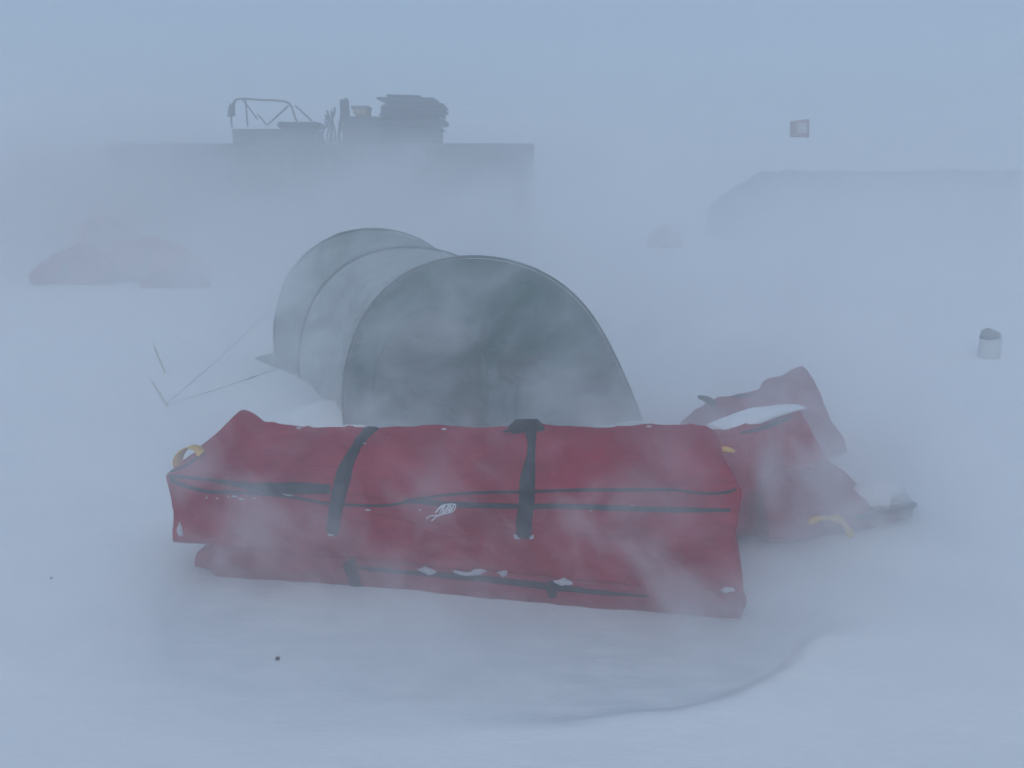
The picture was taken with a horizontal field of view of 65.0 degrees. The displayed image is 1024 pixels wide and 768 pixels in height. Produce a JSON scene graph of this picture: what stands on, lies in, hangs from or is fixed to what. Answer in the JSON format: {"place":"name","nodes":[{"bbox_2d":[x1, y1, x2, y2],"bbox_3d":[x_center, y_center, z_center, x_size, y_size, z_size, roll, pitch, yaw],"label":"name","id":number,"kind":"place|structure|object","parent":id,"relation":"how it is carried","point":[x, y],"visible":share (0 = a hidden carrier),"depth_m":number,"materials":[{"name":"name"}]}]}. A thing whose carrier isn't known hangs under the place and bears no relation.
{"place":"outdoors","nodes":[
{"label":"outdoors","id":0,"kind":"place"},
{"bbox_2d":[351,106,371,115],"bbox_3d":[-3.167,-5.734,16.956,0.348,0.220,0.526,0,15,0],"label":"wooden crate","id":1,"kind":"object","parent":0,"point":[362,110],"visible":0.93,"depth_m":16.72,"materials":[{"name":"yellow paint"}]},
{"bbox_2d":[0,176,1023,767],"bbox_3d":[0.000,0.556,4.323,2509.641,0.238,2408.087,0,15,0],"label":"snow ground","id":2,"kind":"structure","parent":0,"point":[132,634],"depth_m":3.52,"materials":[{"name":"white snow"}]},
{"bbox_2d":[28,242,124,285],"bbox_3d":[-7.032,-1.937,13.118,1.308,0.733,1.007,0,15,0],"label":"cargo bag","id":3,"kind":"object","parent":2,"relation":"on","point":[78,263],"visible":0.83,"depth_m":12.80,"materials":[{"name":"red fabric"}]},
{"bbox_2d":[64,213,144,252],"bbox_3d":[-7.254,-2.481,14.432,1.372,1.168,1.082,0,15,0],"label":"cargo bag","id":4,"kind":"object","parent":3,"relation":"on","point":[104,232],"visible":0.48,"depth_m":14.10,"materials":[{"name":"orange fabric"}]},
{"bbox_2d":[151,380,167,405],"bbox_3d":[-2.634,0.103,6.047,0.151,0.267,0.011,3,15,10],"label":"snow peg","id":5,"kind":"object","parent":2,"relation":"on","point":[158,391],"visible":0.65,"depth_m":6.04,"materials":[{"name":"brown wood"}]},
{"bbox_2d":[153,345,165,373],"bbox_3d":[-3.062,-0.172,7.022,0.132,0.334,0.011,3,15,12],"label":"snow peg","id":6,"kind":"object","parent":2,"relation":"on","point":[159,359],"visible":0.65,"depth_m":7.01,"materials":[{"name":"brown wood"}]},
{"bbox_2d":[107,236,214,281],"bbox_3d":[-5.986,-2.071,13.573,1.610,0.823,1.082,0,15,0],"label":"cargo bag","id":7,"kind":"object","parent":2,"relation":"on","point":[139,259],"visible":0.68,"depth_m":13.24,"materials":[{"name":"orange fabric"}]},
{"bbox_2d":[139,264,211,288],"bbox_3d":[-5.275,-1.627,12.593,1.021,0.476,0.543,0,15,0],"label":"cargo bag","id":8,"kind":"object","parent":2,"relation":"on","point":[182,276],"visible":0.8,"depth_m":12.43,"materials":[{"name":"red fabric"}]},
{"bbox_2d":[108,143,533,257],"bbox_3d":[-3.869,-4.054,17.735,8.646,2.320,2.430,0,15,0],"label":"freight container","id":9,"kind":"object","parent":2,"relation":"on","point":[258,199],"visible":0.85,"depth_m":16.57,"materials":[{"name":"metal"}]},
{"bbox_2d":[227,98,324,142],"bbox_3d":[-5.076,-5.603,17.095,2.127,0.997,1.090,0,15,0],"label":"cargo sledge","id":10,"kind":"object","parent":9,"relation":"on","point":[297,131],"visible":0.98,"depth_m":16.74,"materials":[{"name":"grey metal"}]},
{"bbox_2d":[322,107,343,142],"bbox_3d":[-3.751,-5.474,16.992,0.554,0.723,0.098,0,15,0],"label":"rod bundle","id":11,"kind":"object","parent":9,"relation":"on","point":[330,121],"visible":0.89,"depth_m":16.99,"materials":[{"name":"grey metal"}]},
{"bbox_2d":[341,116,385,142],"bbox_3d":[-3.119,-5.387,17.146,0.870,0.565,0.950,0,15,0],"label":"wooden crate","id":12,"kind":"object","parent":9,"relation":"on","point":[362,129],"visible":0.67,"depth_m":16.71,"materials":[{"name":"grey wood"}]},
{"bbox_2d":[340,98,349,116],"bbox_3d":[-3.493,-5.775,16.787,0.203,0.361,0.203,0,15,0],"label":"fuel drum","id":13,"kind":"object","parent":12,"relation":"on","point":[344,107],"visible":0.96,"depth_m":16.72,"materials":[{"name":"grey metal"}]},
{"bbox_2d":[383,130,442,142],"bbox_3d":[-2.125,-5.352,17.411,1.186,0.282,1.245,0,15,0],"label":"wooden crate","id":14,"kind":"object","parent":9,"relation":"on","point":[413,136],"visible":0.93,"depth_m":16.84,"materials":[{"name":"brown wood"}]},
{"bbox_2d":[376,94,448,131],"bbox_3d":[-2.104,-5.808,17.274,1.427,0.704,1.273,0,15,0],"label":"board stack","id":15,"kind":"object","parent":14,"relation":"on","point":[408,112],"visible":0.95,"depth_m":16.72,"materials":[{"name":"grey wood"}]},
{"bbox_2d":[430,152,521,243],"bbox_3d":[-0.728,-3.822,16.564,1.863,1.859,0.045,0,15,0],"label":"side door","id":16,"kind":"structure","parent":9,"relation":"in","point":[476,197],"depth_m":16.54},
{"bbox_2d":[167,228,642,427],"bbox_3d":[-0.848,-0.563,6.506,3.521,1.254,3.192,0,15,0],"label":"tunnel tent","id":17,"kind":"object","parent":2,"relation":"on","point":[441,338],"visible":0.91,"depth_m":5.19,"materials":[{"name":"fabric"}]},
{"bbox_2d":[376,311,490,421],"bbox_3d":[-0.516,-0.102,5.161,0.779,0.731,0.108,2,15,7],"label":"door","id":18,"kind":"structure","parent":17,"relation":"in","point":[440,387],"depth_m":5.13,"materials":[{"name":"fabric"}]},
{"bbox_2d":[574,363,621,419],"bbox_3d":[0.566,0.057,5.308,0.354,0.408,0.038,-4,15,-16],"label":"side window","id":19,"kind":"structure","parent":17,"relation":"in","point":[595,398],"depth_m":5.31,"materials":[{"name":"fabric"}]},
{"bbox_2d":[195,544,746,617],"bbox_3d":[-0.202,0.788,3.541,2.344,0.233,0.490,2,15,8],"label":"sledge bag","id":20,"kind":"object","parent":2,"relation":"on","point":[225,561],"visible":0.49,"depth_m":3.31,"materials":[{"name":"red fabric"}]},
{"bbox_2d":[417,567,436,574],"bbox_3d":[-0.355,0.776,3.338,0.085,0.040,0.030,5,15,19],"label":"snow patch","id":21,"kind":"object","parent":20,"relation":"on","point":[427,571],"visible":1,"depth_m":3.33,"materials":[{"name":"white snow"}]},
{"bbox_2d":[166,410,742,592],"bbox_3d":[-0.249,0.454,3.471,2.419,0.598,0.530,2,15,8],"label":"cargo bag","id":22,"kind":"object","parent":20,"relation":"on","point":[651,505],"visible":1,"depth_m":3.29,"materials":[{"name":"red fabric"}]},
{"bbox_2d":[452,569,486,575],"bbox_3d":[-0.176,0.776,3.309,0.160,0.034,0.034,1,15,2],"label":"snow patch","id":23,"kind":"object","parent":20,"relation":"on","point":[475,572],"visible":1,"depth_m":3.30,"materials":[{"name":"white snow"}]},
{"bbox_2d":[496,570,507,576],"bbox_3d":[-0.036,0.777,3.291,0.054,0.028,0.027,-2,15,-8],"label":"snow patch","id":24,"kind":"object","parent":20,"relation":"on","point":[502,573],"visible":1,"depth_m":3.29,"materials":[{"name":"white snow"}]},
{"bbox_2d":[553,577,572,585],"bbox_3d":[0.206,0.801,3.251,0.084,0.036,0.030,3,15,12],"label":"snow patch","id":25,"kind":"object","parent":20,"relation":"on","point":[562,581],"visible":1,"depth_m":3.24,"materials":[{"name":"white snow"}]},
{"bbox_2d":[721,587,734,593],"bbox_3d":[0.852,0.807,3.174,0.061,0.032,0.049,-4,15,-16],"label":"snow patch","id":26,"kind":"object","parent":20,"relation":"on","point":[725,590],"visible":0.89,"depth_m":3.15,"materials":[{"name":"white snow"}]},
{"bbox_2d":[646,223,683,248],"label":"cargo bag","id":27,"kind":"object","parent":2,"relation":"on","point":[665,235],"visible":0.99,"depth_m":19.44,"materials":[{"name":"red fabric"}]},
{"bbox_2d":[777,119,808,268],"bbox_3d":[4.782,-3.090,13.661,0.364,2.703,0.067,0,15,0],"label":"flag pole","id":28,"kind":"object","parent":2,"relation":"on","point":[799,128],"visible":0.98,"depth_m":13.37,"materials":[{"name":"grey plastic"}]},
{"bbox_2d":[754,461,917,543],"bbox_3d":[1.634,0.572,4.111,1.243,0.530,0.614,-6,16,-22],"label":"loaded pulk","id":29,"kind":"object","parent":2,"relation":"on","point":[798,504],"visible":0.74,"depth_m":3.77,"materials":[{"name":"red fabric"}]},
{"bbox_2d":[679,366,846,459],"bbox_3d":[1.548,0.288,4.989,1.323,0.720,0.636,-9,17,-32],"label":"cargo bag","id":30,"kind":"object","parent":29,"relation":"on","point":[797,385],"visible":0.38,"depth_m":4.90,"materials":[{"name":"red fabric"}]},
{"bbox_2d":[713,411,829,536],"bbox_3d":[1.184,0.429,4.012,0.974,0.557,0.519,-9,17,-32],"label":"cargo bag","id":31,"kind":"object","parent":29,"relation":"on","point":[755,456],"visible":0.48,"depth_m":3.75,"materials":[{"name":"red fabric"}]},
{"bbox_2d":[706,404,806,429],"bbox_3d":[1.228,0.153,3.995,0.628,0.059,0.170,-10,17,-32],"label":"snow crust","id":32,"kind":"object","parent":31,"relation":"on","point":[756,415],"visible":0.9,"depth_m":3.93},
{"bbox_2d":[854,480,910,509],"bbox_3d":[1.849,0.538,4.036,0.340,0.111,0.247,0,15,0],"label":"snow crust","id":33,"kind":"object","parent":29,"relation":"on","point":[880,494],"visible":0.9,"depth_m":3.99},
{"bbox_2d":[703,169,1019,239],"bbox_3d":[9.572,-5.002,22.490,7.843,1.960,2.350,0,15,0],"label":"shelter","id":34,"kind":"object","parent":2,"relation":"on","point":[955,204],"visible":0.92,"depth_m":21.56,"materials":[{"name":"metal"}]},
{"bbox_2d":[977,328,1002,358],"bbox_3d":[4.555,-0.365,7.665,0.197,0.347,0.190,0,15,0],"label":"fuel canister","id":35,"kind":"object","parent":2,"relation":"on","point":[990,344],"visible":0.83,"depth_m":7.59,"materials":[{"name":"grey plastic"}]},
{"bbox_2d":[0,0,1023,175],"label":"sky","id":36,"kind":"structure","parent":0,"point":[597,87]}
]}

